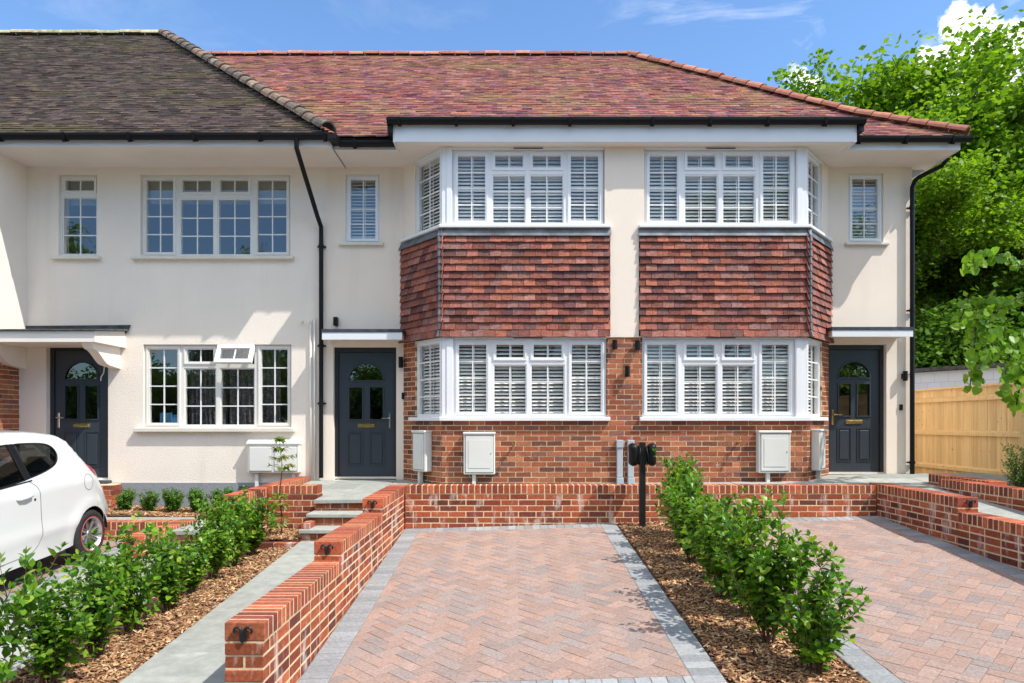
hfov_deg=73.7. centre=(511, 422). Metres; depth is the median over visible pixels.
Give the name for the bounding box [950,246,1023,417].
lime tree
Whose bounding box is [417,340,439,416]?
window
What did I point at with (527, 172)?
window
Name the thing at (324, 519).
front steps
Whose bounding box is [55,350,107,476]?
door
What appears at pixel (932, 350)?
evergreen bush
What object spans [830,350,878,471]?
door
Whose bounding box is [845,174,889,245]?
window
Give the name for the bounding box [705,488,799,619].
shrub
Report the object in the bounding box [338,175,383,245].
window
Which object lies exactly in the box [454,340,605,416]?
window
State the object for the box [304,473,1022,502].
patio
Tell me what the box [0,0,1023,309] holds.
sky
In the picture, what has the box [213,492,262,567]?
shrub
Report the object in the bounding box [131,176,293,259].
window
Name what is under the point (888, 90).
broadleaf tree
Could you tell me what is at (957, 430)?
timber fence
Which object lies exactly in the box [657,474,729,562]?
shrub
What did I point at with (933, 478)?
garden wall
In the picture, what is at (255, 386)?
window
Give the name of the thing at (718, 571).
shrub
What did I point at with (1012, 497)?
garden wall
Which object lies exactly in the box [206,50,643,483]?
house
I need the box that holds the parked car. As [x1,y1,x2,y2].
[0,430,107,574]
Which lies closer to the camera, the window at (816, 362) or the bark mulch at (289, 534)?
the bark mulch at (289, 534)
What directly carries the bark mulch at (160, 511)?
on the ground
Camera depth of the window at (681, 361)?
9.95 m
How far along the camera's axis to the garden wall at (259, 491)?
8.70 m
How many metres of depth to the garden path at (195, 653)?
4.97 m
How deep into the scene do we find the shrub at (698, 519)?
6.27 m
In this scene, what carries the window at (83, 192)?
in the house at (162, 258)
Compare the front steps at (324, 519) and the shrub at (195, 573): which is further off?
the front steps at (324, 519)
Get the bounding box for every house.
[0,29,344,516]
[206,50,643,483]
[591,50,973,482]
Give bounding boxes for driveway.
[0,539,122,604]
[297,523,726,682]
[722,516,1023,682]
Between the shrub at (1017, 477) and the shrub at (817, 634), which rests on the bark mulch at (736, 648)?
the shrub at (817, 634)
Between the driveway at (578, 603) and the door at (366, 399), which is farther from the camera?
the door at (366, 399)
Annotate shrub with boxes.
[0,541,70,682]
[10,573,101,682]
[58,528,135,657]
[91,511,192,635]
[130,527,198,612]
[163,521,220,593]
[190,493,239,579]
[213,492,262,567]
[237,485,279,555]
[652,448,697,534]
[654,466,704,547]
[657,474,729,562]
[677,499,734,599]
[686,487,746,577]
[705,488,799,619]
[711,495,823,644]
[766,530,871,676]
[1001,443,1023,486]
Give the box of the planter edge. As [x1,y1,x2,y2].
[240,542,298,549]
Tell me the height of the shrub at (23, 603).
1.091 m
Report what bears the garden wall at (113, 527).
on the ground
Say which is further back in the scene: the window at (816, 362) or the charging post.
the window at (816, 362)
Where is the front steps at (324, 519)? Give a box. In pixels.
[298,503,362,540]
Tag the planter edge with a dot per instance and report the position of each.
(277, 544)
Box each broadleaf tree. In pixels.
[765,5,1023,226]
[849,48,1023,263]
[893,97,1023,293]
[915,184,1023,323]
[919,182,1023,327]
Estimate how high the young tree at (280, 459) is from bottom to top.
1.205 m
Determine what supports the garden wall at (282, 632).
on the ground
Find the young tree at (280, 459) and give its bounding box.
[265,436,296,533]
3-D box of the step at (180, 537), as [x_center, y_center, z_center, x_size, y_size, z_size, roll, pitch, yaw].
[-3.797,1.543,8.534,0.865,0.314,0.131,0,0,0]
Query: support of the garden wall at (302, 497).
on the ground
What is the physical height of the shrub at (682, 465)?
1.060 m
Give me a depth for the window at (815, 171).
10.44 m
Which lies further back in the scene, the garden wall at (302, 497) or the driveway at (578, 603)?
the garden wall at (302, 497)
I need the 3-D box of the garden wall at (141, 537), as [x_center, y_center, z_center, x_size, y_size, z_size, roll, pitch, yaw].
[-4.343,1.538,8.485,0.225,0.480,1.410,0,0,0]
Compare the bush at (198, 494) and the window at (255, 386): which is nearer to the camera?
the bush at (198, 494)
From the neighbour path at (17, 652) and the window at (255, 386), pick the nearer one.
the neighbour path at (17, 652)
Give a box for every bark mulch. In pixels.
[2,547,292,682]
[107,505,216,516]
[262,528,299,540]
[616,521,869,682]
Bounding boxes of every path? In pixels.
[0,544,198,671]
[106,517,217,534]
[120,541,314,682]
[921,488,1023,520]
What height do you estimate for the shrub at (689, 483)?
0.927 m
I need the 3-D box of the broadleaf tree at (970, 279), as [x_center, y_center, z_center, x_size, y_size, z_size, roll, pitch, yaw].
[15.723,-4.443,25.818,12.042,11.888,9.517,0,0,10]
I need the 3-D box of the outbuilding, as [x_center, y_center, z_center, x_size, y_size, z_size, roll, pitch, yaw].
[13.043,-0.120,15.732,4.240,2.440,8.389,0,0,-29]
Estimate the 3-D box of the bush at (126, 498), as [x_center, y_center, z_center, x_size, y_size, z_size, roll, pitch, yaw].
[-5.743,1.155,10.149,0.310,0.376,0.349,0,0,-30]
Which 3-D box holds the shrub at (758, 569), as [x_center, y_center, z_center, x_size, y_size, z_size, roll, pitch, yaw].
[1.749,1.033,4.721,0.549,1.070,0.692,0,0,-23]
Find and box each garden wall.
[104,520,176,539]
[123,519,197,556]
[223,476,310,547]
[225,485,405,682]
[267,484,322,540]
[405,484,876,528]
[869,483,1023,570]
[928,474,1006,484]
[938,479,1023,511]
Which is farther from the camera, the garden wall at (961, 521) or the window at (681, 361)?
the window at (681, 361)
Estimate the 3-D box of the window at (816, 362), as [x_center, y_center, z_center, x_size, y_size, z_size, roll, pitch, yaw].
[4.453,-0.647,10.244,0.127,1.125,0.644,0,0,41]
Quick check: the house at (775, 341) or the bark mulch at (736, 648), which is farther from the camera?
the house at (775, 341)
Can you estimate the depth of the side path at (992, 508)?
7.59 m
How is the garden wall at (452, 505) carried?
on the ground
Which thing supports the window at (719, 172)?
in the house at (775, 341)
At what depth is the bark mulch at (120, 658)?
5.35 m
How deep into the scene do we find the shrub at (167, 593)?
5.75 m
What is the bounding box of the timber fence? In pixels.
[915,383,1023,476]
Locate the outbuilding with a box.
[915,362,1011,391]
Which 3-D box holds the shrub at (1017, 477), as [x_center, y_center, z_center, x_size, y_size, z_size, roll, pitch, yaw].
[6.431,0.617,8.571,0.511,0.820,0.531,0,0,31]
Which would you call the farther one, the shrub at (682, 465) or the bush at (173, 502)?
the bush at (173, 502)
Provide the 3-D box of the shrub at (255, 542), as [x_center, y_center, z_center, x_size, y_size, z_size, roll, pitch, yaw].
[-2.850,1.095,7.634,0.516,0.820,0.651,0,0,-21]
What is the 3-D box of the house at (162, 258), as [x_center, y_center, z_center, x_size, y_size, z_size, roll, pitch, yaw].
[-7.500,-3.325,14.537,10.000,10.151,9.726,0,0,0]
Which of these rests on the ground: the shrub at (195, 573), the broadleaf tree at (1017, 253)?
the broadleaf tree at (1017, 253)
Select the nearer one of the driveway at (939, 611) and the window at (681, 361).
the driveway at (939, 611)
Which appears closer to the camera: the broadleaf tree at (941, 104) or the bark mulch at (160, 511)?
the bark mulch at (160, 511)
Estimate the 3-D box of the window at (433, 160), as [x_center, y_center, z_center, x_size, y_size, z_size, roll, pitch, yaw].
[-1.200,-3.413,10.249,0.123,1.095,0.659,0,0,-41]
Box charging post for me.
[628,442,655,527]
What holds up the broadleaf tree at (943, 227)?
on the ground
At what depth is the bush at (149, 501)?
10.10 m
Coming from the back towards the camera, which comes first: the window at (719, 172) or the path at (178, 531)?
the window at (719, 172)
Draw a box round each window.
[50,176,101,259]
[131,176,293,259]
[133,345,294,431]
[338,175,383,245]
[417,152,439,232]
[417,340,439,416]
[453,151,602,223]
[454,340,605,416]
[642,340,793,416]
[644,151,794,223]
[808,153,819,229]
[808,340,819,416]
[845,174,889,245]
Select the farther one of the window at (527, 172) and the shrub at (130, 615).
the window at (527, 172)
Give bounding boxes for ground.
[266,540,715,665]
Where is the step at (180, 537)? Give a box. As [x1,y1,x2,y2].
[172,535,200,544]
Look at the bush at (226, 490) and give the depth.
10.09 m
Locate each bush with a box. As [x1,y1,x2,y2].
[114,488,136,509]
[137,489,159,510]
[161,488,186,511]
[186,487,208,511]
[206,486,234,506]
[915,265,1023,362]
[915,302,1023,367]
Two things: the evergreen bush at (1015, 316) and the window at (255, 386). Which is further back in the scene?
the evergreen bush at (1015, 316)
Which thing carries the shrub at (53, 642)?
on the bark mulch at (120, 658)
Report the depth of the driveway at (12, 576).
7.60 m
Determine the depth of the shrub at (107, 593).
4.77 m
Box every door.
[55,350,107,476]
[339,353,392,475]
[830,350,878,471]
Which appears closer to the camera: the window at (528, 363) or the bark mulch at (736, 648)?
the bark mulch at (736, 648)
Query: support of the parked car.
on the driveway at (12, 576)

